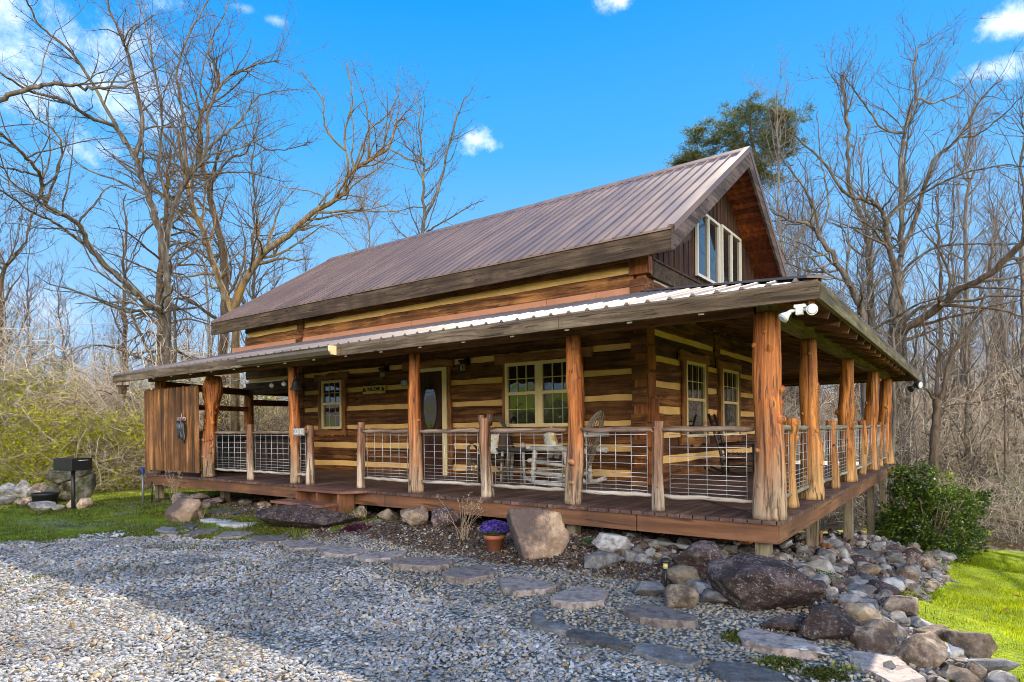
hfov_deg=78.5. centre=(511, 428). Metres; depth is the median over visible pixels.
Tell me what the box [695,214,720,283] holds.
gable window
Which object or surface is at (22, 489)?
boulder
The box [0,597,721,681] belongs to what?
gravel
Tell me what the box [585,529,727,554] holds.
drain pipe
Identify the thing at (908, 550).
slope stone
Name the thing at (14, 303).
slim tree
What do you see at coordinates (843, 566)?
slope stone
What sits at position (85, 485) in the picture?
boulder
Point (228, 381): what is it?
string lights
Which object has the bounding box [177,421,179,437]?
garment
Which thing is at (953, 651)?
boulder
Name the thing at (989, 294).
slim tree
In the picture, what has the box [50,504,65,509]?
boulder
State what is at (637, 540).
edge stone
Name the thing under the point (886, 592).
slope stone
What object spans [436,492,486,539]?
dried plant
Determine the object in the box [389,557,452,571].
flagstone
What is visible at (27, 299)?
slim tree
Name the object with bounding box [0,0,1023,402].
sky
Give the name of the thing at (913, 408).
woodland tree
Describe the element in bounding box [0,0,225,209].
overhanging tree
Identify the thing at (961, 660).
slope stone
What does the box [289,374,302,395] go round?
porch bell
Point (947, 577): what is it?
slope stone
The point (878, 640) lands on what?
boulder
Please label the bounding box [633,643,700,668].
slate slab
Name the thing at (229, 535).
flagstone
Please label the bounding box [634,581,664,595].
boulder
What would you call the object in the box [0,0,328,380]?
spreading tree
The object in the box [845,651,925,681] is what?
flagstone
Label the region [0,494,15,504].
boulder
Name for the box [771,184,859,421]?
bare tree
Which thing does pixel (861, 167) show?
bare tree
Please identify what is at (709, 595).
boulder
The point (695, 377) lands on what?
window
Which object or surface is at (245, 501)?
boulder
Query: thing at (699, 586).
boulder
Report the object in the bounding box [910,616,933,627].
slope stone
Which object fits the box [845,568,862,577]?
slope stone
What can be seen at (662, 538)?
edge stone
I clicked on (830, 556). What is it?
slope stone
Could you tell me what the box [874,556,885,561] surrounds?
slope stone
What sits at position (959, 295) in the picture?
slim tree
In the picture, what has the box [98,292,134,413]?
slim tree
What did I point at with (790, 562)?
slope stone
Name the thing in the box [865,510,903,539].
evergreen shrub
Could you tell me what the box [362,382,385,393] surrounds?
welcome sign
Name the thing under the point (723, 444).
rocking chair
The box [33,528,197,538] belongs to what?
gravel
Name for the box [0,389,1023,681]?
ground
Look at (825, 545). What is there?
old branch
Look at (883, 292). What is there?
slim tree
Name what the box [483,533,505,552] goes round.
flower pot
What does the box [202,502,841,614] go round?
mulch
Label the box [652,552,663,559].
edge stone
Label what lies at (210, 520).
flagstone
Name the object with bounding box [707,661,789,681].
slate slab
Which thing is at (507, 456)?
armchair
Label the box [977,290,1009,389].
slim tree
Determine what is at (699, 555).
boulder
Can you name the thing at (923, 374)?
bare tree
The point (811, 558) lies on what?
slope stone
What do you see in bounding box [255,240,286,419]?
slim tree
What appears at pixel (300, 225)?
lichen tree
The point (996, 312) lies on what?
slim tree
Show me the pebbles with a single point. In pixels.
(622, 599)
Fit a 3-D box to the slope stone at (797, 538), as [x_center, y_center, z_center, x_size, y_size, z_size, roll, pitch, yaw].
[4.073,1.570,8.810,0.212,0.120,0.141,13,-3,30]
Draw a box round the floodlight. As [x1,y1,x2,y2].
[778,304,817,322]
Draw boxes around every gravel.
[0,535,438,602]
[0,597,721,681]
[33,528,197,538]
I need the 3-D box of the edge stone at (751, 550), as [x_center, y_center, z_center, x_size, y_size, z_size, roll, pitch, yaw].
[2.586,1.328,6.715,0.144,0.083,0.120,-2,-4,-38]
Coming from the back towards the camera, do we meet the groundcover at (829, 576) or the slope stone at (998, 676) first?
the groundcover at (829, 576)
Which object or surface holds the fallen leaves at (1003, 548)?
on the ground at (458, 615)
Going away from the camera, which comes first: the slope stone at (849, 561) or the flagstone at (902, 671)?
the flagstone at (902, 671)
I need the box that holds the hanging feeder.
[116,382,128,397]
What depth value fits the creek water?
18.29 m
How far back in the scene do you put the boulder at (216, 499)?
12.65 m
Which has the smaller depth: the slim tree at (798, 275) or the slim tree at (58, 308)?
the slim tree at (798, 275)
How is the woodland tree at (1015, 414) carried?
on the ground at (458, 615)
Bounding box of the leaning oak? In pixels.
[881,186,1023,500]
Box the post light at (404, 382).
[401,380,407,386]
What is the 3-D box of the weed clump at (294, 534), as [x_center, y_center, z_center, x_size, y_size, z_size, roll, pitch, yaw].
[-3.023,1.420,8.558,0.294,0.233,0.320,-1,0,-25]
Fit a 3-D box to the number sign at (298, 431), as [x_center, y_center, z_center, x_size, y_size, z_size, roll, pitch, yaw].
[-3.670,0.056,10.764,0.320,0.124,0.022,-1,0,36]
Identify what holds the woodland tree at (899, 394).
on the ground at (458, 615)
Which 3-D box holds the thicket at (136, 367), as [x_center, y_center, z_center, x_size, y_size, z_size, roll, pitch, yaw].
[-20.997,-1.881,32.852,33.631,11.668,22.449,-1,0,-1]
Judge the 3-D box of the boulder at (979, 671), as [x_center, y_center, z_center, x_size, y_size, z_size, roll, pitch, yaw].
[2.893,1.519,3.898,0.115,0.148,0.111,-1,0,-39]
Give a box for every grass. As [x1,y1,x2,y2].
[0,485,399,607]
[831,544,1023,681]
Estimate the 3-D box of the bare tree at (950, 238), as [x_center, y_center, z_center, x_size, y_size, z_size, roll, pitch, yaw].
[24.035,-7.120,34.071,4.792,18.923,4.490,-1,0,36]
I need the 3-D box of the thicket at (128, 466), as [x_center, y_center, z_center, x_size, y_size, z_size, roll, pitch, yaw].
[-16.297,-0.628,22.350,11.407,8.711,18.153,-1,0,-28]
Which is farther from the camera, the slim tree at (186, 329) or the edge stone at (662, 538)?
the slim tree at (186, 329)
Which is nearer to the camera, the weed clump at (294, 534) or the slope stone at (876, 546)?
the weed clump at (294, 534)
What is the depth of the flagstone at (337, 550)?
7.47 m
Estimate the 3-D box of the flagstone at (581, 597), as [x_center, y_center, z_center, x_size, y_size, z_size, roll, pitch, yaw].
[0.602,1.438,5.305,0.452,0.072,0.551,-1,0,36]
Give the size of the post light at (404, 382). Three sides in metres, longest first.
0.100 x 0.090 x 0.070 m
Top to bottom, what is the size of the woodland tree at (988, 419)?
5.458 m
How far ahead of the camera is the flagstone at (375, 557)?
7.07 m
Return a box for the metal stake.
[151,481,152,502]
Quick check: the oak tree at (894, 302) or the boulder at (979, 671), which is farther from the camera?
the oak tree at (894, 302)
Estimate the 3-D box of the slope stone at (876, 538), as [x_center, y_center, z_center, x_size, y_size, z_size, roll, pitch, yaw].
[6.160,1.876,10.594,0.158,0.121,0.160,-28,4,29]
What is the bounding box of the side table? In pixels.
[496,447,536,482]
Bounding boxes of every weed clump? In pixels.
[243,516,260,532]
[289,527,298,539]
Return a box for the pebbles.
[239,520,915,681]
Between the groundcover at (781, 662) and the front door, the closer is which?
the groundcover at (781, 662)
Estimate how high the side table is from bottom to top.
0.592 m
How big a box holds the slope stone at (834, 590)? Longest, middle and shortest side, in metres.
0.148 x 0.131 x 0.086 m
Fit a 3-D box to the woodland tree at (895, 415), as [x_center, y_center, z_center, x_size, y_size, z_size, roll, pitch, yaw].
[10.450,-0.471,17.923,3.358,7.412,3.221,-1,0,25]
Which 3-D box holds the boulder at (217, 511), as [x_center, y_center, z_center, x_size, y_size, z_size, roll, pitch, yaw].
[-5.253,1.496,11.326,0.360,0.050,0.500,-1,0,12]
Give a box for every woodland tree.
[198,277,243,429]
[219,272,287,430]
[246,287,275,429]
[855,283,942,517]
[857,327,951,500]
[901,352,942,472]
[910,350,963,466]
[916,285,1023,495]
[918,323,1021,491]
[944,357,1023,515]
[962,303,1018,419]
[962,359,1021,489]
[972,355,1008,458]
[993,379,1023,486]
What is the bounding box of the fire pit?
[30,492,59,504]
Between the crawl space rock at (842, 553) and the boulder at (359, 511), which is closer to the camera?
the crawl space rock at (842, 553)
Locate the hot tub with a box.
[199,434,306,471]
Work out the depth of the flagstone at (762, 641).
4.19 m
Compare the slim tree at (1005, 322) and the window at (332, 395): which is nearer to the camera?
the window at (332, 395)
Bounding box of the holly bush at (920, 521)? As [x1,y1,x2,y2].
[873,460,999,562]
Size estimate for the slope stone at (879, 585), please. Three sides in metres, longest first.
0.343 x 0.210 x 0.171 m
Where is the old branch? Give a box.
[819,531,830,548]
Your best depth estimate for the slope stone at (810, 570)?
5.91 m
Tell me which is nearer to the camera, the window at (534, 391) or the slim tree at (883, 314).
the window at (534, 391)
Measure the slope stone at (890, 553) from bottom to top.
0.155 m
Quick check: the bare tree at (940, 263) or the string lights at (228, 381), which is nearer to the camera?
the string lights at (228, 381)
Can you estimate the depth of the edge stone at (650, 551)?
6.75 m
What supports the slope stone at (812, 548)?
on the ground at (458, 615)
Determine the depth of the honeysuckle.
17.29 m
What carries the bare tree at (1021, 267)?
on the ground at (458, 615)
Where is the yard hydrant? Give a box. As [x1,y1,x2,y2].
[140,467,144,502]
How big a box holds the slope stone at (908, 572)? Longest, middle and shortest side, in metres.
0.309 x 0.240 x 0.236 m
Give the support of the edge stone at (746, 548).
on the ground at (458, 615)
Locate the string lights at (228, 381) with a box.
[168,376,286,382]
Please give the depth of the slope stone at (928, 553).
10.22 m
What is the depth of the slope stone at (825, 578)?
5.61 m
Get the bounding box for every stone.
[619,549,636,561]
[625,532,635,536]
[632,536,642,544]
[632,546,645,554]
[635,553,647,562]
[639,541,647,548]
[644,547,655,557]
[645,558,653,563]
[647,539,658,548]
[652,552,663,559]
[656,537,670,541]
[656,555,672,562]
[659,547,671,551]
[668,544,681,551]
[677,538,690,544]
[723,545,737,553]
[738,546,750,550]
[748,548,754,553]
[776,552,789,559]
[780,560,793,565]
[792,645,834,655]
[794,536,805,541]
[795,543,803,548]
[795,545,808,553]
[797,565,817,575]
[797,568,809,575]
[808,546,818,552]
[808,555,831,563]
[809,574,830,584]
[815,548,835,563]
[816,580,827,587]
[822,539,843,548]
[824,587,838,594]
[828,533,836,538]
[830,573,844,580]
[830,578,844,588]
[833,563,847,570]
[833,565,840,572]
[837,579,847,585]
[838,586,847,592]
[838,593,861,601]
[841,545,851,552]
[841,558,853,564]
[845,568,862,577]
[845,578,868,584]
[847,538,856,544]
[848,590,867,597]
[850,555,868,562]
[852,547,878,557]
[855,602,875,608]
[856,541,866,546]
[856,562,878,573]
[858,564,882,575]
[859,535,866,540]
[860,573,878,579]
[861,597,877,602]
[866,579,900,594]
[868,542,884,550]
[869,601,878,609]
[872,536,880,541]
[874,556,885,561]
[877,589,892,596]
[879,597,887,604]
[880,564,891,569]
[881,577,905,591]
[881,614,906,637]
[885,551,901,556]
[885,555,905,563]
[888,544,904,552]
[888,610,908,623]
[890,563,904,568]
[896,566,919,581]
[898,564,921,576]
[903,547,922,555]
[904,558,911,563]
[906,551,920,561]
[907,542,920,550]
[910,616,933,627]
[920,555,938,570]
[921,594,928,602]
[922,551,933,557]
[923,581,939,589]
[925,567,941,575]
[930,550,956,560]
[931,573,944,578]
[936,563,947,570]
[939,661,953,667]
[943,575,950,581]
[951,657,968,663]
[953,662,964,666]
[983,670,1017,681]
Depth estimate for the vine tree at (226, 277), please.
23.82 m
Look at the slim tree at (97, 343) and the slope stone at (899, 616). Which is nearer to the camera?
the slope stone at (899, 616)
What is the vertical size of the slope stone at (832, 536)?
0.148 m
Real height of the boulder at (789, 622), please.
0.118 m
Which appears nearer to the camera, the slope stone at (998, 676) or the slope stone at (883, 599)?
the slope stone at (998, 676)
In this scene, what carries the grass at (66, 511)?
on the ground at (458, 615)
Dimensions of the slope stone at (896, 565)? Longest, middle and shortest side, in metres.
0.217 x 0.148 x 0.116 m
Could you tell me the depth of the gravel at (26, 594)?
6.64 m
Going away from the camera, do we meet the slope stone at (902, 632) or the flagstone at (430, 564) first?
the slope stone at (902, 632)
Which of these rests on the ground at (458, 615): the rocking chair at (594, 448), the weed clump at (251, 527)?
the weed clump at (251, 527)
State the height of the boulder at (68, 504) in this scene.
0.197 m
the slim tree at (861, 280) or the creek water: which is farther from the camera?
the slim tree at (861, 280)
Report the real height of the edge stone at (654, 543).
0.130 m
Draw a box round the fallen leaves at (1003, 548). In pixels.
[802,490,1023,550]
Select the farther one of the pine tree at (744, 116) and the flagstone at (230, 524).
the pine tree at (744, 116)
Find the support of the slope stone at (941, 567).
on the ground at (458, 615)
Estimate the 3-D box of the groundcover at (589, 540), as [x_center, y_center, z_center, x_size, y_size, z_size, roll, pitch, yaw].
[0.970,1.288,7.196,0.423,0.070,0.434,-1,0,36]
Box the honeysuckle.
[0,347,154,490]
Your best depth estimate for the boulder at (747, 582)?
4.85 m
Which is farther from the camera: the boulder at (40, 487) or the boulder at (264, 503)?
the boulder at (40, 487)
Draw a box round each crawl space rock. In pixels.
[778,540,792,548]
[835,547,849,558]
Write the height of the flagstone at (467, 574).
0.072 m
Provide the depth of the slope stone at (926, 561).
9.81 m
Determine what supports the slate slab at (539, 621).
on the ground at (458, 615)
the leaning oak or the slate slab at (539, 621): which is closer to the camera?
the slate slab at (539, 621)
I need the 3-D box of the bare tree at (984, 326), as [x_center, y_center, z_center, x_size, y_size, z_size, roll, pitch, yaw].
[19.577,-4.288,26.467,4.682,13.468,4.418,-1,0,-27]
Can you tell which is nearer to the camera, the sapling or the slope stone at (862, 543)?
the slope stone at (862, 543)
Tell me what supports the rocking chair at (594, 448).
on the log cabin
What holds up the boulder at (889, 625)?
on the ground at (458, 615)
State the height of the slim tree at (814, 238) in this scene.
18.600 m
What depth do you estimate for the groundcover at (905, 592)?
5.59 m
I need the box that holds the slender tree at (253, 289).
[185,65,311,429]
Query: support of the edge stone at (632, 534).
on the ground at (458, 615)
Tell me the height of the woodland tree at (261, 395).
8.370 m
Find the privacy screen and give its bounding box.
[144,385,199,472]
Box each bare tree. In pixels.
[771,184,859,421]
[791,22,928,326]
[815,98,927,409]
[872,227,985,460]
[889,147,994,443]
[911,65,1015,441]
[917,125,1003,423]
[917,157,1021,451]
[966,53,1023,452]
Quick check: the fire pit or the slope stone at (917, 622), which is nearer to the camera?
the slope stone at (917, 622)
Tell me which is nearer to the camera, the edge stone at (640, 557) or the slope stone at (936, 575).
the edge stone at (640, 557)
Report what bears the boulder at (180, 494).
on the ground at (458, 615)
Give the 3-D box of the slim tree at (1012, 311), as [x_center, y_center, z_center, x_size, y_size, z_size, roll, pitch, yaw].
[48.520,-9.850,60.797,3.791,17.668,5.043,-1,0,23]
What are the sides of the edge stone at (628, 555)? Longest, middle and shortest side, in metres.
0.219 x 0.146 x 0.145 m
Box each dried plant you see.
[162,469,182,502]
[190,502,209,518]
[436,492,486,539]
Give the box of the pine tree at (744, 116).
[662,89,816,191]
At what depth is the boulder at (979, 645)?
4.29 m
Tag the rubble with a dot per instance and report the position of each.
(928, 673)
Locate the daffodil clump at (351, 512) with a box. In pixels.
[338,504,368,520]
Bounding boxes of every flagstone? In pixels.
[155,526,177,532]
[162,532,178,536]
[180,523,197,529]
[183,528,221,536]
[200,518,231,523]
[213,531,254,539]
[216,521,257,527]
[246,535,289,542]
[280,540,322,550]
[319,545,367,556]
[353,551,406,561]
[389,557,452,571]
[442,566,495,583]
[498,576,555,596]
[550,586,607,610]
[623,604,697,629]
[737,628,820,659]
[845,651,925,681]
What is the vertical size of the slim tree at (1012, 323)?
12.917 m
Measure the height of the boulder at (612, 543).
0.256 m
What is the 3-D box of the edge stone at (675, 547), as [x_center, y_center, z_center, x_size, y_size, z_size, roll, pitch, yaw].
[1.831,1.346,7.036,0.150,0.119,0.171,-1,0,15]
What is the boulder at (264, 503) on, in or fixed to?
on the ground at (458, 615)
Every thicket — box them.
[0,266,244,488]
[0,296,235,490]
[4,305,288,430]
[145,319,288,430]
[179,380,287,430]
[782,332,1023,524]
[783,260,1023,463]
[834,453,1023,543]
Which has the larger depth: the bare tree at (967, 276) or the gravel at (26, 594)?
the bare tree at (967, 276)
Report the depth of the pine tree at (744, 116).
36.81 m
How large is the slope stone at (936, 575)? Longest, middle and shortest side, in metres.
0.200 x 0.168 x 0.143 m
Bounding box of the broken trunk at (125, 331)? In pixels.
[98,153,170,403]
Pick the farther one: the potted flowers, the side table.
the side table
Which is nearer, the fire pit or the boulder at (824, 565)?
the boulder at (824, 565)
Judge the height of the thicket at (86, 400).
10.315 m
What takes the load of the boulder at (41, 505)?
on the ground at (458, 615)
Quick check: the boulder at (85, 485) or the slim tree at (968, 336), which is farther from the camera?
the slim tree at (968, 336)
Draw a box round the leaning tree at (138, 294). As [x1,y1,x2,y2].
[0,34,195,487]
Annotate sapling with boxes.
[324,135,402,249]
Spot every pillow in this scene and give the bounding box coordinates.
[478,434,498,453]
[491,432,506,452]
[544,426,557,458]
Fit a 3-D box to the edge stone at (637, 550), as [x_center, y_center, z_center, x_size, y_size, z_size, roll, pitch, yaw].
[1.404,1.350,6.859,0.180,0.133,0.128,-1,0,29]
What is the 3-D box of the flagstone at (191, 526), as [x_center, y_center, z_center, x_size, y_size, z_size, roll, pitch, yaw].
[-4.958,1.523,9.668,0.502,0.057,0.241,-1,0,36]
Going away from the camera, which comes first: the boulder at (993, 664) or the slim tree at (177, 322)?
the boulder at (993, 664)
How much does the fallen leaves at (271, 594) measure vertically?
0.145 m
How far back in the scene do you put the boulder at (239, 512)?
10.67 m
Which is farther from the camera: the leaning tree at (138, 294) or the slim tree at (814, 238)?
the slim tree at (814, 238)
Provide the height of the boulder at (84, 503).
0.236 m
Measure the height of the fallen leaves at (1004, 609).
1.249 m
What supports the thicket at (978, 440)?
on the ground at (458, 615)
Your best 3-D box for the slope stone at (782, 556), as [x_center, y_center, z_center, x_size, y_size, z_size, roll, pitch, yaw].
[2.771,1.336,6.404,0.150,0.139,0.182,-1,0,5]
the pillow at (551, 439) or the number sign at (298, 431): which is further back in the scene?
the number sign at (298, 431)
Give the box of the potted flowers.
[479,519,508,534]
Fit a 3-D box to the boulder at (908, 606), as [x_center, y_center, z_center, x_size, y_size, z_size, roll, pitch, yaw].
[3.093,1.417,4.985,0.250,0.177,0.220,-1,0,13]
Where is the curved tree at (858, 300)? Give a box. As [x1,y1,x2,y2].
[759,96,964,517]
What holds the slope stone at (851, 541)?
on the ground at (458, 615)
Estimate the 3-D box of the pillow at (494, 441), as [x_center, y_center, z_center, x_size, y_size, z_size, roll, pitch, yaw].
[-0.417,0.274,11.252,0.380,0.380,0.140,-1,-14,18]
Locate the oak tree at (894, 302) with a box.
[754,1,1023,463]
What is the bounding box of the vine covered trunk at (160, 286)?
[72,105,243,415]
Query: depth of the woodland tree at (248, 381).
19.99 m
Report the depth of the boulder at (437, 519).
8.55 m
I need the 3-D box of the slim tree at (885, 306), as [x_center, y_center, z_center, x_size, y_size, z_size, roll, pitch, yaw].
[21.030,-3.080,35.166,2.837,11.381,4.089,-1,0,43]
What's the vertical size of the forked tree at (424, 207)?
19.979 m
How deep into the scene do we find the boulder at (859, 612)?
4.60 m
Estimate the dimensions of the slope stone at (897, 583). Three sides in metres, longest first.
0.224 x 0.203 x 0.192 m
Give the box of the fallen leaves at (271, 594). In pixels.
[0,518,861,681]
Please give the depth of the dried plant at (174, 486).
12.36 m
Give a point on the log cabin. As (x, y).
(642, 312)
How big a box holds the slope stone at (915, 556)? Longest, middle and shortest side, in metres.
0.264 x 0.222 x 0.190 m
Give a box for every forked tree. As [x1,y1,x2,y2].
[367,59,489,241]
[912,280,1006,537]
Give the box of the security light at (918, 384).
[907,381,922,391]
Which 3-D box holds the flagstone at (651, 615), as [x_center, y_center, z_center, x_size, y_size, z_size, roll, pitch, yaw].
[1.140,1.451,4.822,0.594,0.072,0.360,-1,0,36]
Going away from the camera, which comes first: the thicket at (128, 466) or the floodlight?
the floodlight
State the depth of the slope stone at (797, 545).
8.10 m
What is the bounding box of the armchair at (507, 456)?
[467,416,513,481]
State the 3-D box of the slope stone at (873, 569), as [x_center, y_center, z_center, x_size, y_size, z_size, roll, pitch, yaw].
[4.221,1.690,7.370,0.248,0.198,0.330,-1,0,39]
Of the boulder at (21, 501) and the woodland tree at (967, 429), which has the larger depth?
the woodland tree at (967, 429)
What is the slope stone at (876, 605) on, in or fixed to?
on the ground at (458, 615)
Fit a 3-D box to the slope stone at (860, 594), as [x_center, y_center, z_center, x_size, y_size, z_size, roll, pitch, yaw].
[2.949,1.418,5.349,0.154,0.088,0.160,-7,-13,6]
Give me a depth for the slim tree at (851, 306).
37.49 m
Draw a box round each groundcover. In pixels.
[579,537,595,545]
[720,629,742,643]
[756,654,807,675]
[799,665,850,681]
[815,568,843,579]
[899,589,925,600]
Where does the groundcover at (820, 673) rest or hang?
on the ground at (458, 615)
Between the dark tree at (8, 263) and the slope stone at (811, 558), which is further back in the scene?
the dark tree at (8, 263)
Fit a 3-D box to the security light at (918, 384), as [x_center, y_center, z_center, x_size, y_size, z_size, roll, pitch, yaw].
[10.039,-1.049,15.584,0.341,0.279,0.212,-1,0,-12]
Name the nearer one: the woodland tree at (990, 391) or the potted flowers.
the potted flowers
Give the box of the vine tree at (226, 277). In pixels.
[134,2,323,430]
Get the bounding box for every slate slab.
[530,612,574,634]
[566,629,632,651]
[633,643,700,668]
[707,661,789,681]
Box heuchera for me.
[340,523,370,531]
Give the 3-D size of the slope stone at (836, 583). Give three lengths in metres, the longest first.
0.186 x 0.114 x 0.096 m
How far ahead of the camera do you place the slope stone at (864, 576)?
6.07 m
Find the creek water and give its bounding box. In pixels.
[801,519,1023,549]
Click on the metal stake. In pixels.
(152, 491)
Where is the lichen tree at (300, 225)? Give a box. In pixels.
[106,52,441,430]
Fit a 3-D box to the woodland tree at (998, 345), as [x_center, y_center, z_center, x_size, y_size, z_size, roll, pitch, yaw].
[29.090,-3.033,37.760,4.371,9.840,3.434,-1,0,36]
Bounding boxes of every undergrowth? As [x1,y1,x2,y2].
[177,378,288,429]
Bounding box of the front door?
[402,359,453,475]
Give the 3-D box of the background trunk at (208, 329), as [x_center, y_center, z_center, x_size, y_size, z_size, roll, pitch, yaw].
[-15.992,-4.964,33.105,4.008,13.175,3.280,-1,0,-30]
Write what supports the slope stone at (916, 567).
on the ground at (458, 615)
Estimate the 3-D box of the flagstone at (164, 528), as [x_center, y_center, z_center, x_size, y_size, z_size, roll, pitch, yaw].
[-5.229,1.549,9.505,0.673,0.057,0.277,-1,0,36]
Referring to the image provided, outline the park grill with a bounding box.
[53,457,91,508]
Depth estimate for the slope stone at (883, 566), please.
7.58 m
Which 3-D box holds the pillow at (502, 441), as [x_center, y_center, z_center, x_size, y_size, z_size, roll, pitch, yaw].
[-0.279,0.213,11.324,0.420,0.420,0.120,4,-13,12]
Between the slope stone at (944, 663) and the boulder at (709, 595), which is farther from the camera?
the boulder at (709, 595)
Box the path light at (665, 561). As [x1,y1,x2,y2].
[659,557,670,585]
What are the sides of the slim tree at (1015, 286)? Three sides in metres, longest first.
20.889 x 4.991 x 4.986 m
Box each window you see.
[314,372,348,436]
[494,347,592,436]
[678,349,709,446]
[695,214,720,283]
[716,359,741,442]
[720,224,741,282]
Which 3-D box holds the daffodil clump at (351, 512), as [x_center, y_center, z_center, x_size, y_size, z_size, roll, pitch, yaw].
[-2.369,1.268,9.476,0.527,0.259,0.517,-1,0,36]
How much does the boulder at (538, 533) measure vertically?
0.611 m
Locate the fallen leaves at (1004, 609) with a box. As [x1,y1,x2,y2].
[901,558,1023,673]
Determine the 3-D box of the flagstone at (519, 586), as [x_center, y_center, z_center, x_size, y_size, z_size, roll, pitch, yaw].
[0.130,1.443,5.736,0.476,0.072,0.544,-1,0,-11]
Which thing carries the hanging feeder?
hanging from the log cabin
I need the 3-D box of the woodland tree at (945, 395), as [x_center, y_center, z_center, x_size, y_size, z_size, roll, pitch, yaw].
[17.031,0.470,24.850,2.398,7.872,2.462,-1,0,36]
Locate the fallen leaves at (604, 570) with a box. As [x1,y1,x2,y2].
[1,488,888,617]
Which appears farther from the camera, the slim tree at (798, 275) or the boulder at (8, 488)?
the slim tree at (798, 275)
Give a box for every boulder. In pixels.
[0,482,16,494]
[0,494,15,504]
[11,480,31,497]
[14,498,30,504]
[27,490,39,501]
[28,501,55,510]
[29,483,49,494]
[44,481,70,501]
[45,469,91,483]
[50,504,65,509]
[66,499,76,507]
[75,472,95,502]
[76,497,93,508]
[165,497,201,521]
[171,492,189,500]
[189,492,210,500]
[201,502,215,509]
[202,497,225,502]
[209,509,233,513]
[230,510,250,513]
[238,499,252,504]
[255,501,272,505]
[255,505,362,528]
[349,506,366,517]
[377,507,398,519]
[400,506,428,525]
[431,506,460,527]
[506,508,569,559]
[584,550,624,568]
[591,532,630,554]
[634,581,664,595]
[663,584,699,608]
[667,564,700,584]
[674,540,722,574]
[683,579,711,593]
[699,588,727,602]
[706,553,825,610]
[759,615,805,630]
[799,603,857,639]
[806,558,835,574]
[843,602,881,621]
[847,584,876,593]
[850,626,896,653]
[860,619,898,636]
[882,595,918,616]
[889,631,947,669]
[894,575,923,593]
[915,624,947,640]
[939,665,980,681]
[944,629,997,658]
[945,642,964,658]
[966,658,1020,673]
[967,661,986,680]
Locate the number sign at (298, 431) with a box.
[293,428,304,434]
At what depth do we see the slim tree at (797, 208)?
37.74 m
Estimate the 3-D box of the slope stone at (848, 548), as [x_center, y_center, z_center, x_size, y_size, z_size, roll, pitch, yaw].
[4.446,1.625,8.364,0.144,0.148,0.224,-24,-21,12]
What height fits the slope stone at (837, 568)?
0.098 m
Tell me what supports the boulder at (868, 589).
on the ground at (458, 615)
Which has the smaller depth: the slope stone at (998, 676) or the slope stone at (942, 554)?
the slope stone at (998, 676)
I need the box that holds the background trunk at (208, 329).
[171,214,240,395]
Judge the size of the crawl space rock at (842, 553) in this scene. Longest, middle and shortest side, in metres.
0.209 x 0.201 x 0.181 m
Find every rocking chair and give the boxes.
[523,410,608,486]
[704,413,754,475]
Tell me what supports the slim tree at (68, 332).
on the ground at (458, 615)
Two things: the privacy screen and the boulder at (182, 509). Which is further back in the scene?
the privacy screen
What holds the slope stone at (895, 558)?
on the ground at (458, 615)
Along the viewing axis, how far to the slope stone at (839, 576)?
5.99 m
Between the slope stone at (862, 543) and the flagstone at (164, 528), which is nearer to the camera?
the flagstone at (164, 528)
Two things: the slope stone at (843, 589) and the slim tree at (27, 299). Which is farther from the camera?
the slim tree at (27, 299)
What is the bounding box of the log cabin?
[112,146,920,556]
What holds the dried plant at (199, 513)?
on the ground at (458, 615)
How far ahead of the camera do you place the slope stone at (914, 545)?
10.48 m
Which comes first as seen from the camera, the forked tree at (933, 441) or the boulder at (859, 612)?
the boulder at (859, 612)
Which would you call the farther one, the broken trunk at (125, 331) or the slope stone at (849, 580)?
the broken trunk at (125, 331)
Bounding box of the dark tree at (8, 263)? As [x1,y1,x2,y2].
[0,158,91,380]
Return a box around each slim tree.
[0,210,60,386]
[0,242,43,365]
[31,243,96,391]
[49,288,92,395]
[73,303,115,385]
[84,296,129,392]
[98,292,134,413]
[140,251,193,385]
[172,258,204,379]
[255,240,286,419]
[284,223,319,273]
[738,44,836,417]
[769,209,818,456]
[771,158,837,415]
[786,180,838,420]
[810,248,834,403]
[817,239,861,434]
[833,200,895,415]
[834,243,887,415]
[836,245,884,386]
[853,12,983,456]
[866,262,889,335]
[874,272,911,408]
[875,246,916,361]
[877,286,890,386]
[929,221,991,429]
[939,288,978,398]
[951,295,988,379]
[958,171,1023,448]
[959,153,1020,417]
[973,237,1019,404]
[973,247,1012,391]
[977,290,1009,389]
[985,265,1022,400]
[999,250,1023,404]
[1009,209,1023,368]
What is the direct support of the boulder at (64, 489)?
on the ground at (458, 615)
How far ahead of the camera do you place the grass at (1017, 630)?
6.92 m
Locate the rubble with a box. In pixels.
[778,532,1018,681]
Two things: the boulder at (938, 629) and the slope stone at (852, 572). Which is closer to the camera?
the boulder at (938, 629)
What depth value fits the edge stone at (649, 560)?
6.54 m
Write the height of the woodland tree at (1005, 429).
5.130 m
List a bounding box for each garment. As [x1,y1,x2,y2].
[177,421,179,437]
[180,421,182,439]
[182,420,185,443]
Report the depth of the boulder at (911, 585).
5.84 m
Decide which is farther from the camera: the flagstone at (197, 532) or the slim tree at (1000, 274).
the slim tree at (1000, 274)
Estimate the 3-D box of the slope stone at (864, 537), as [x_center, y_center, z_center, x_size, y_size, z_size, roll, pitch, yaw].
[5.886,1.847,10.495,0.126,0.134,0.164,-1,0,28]
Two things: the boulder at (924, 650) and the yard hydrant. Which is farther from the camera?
the yard hydrant

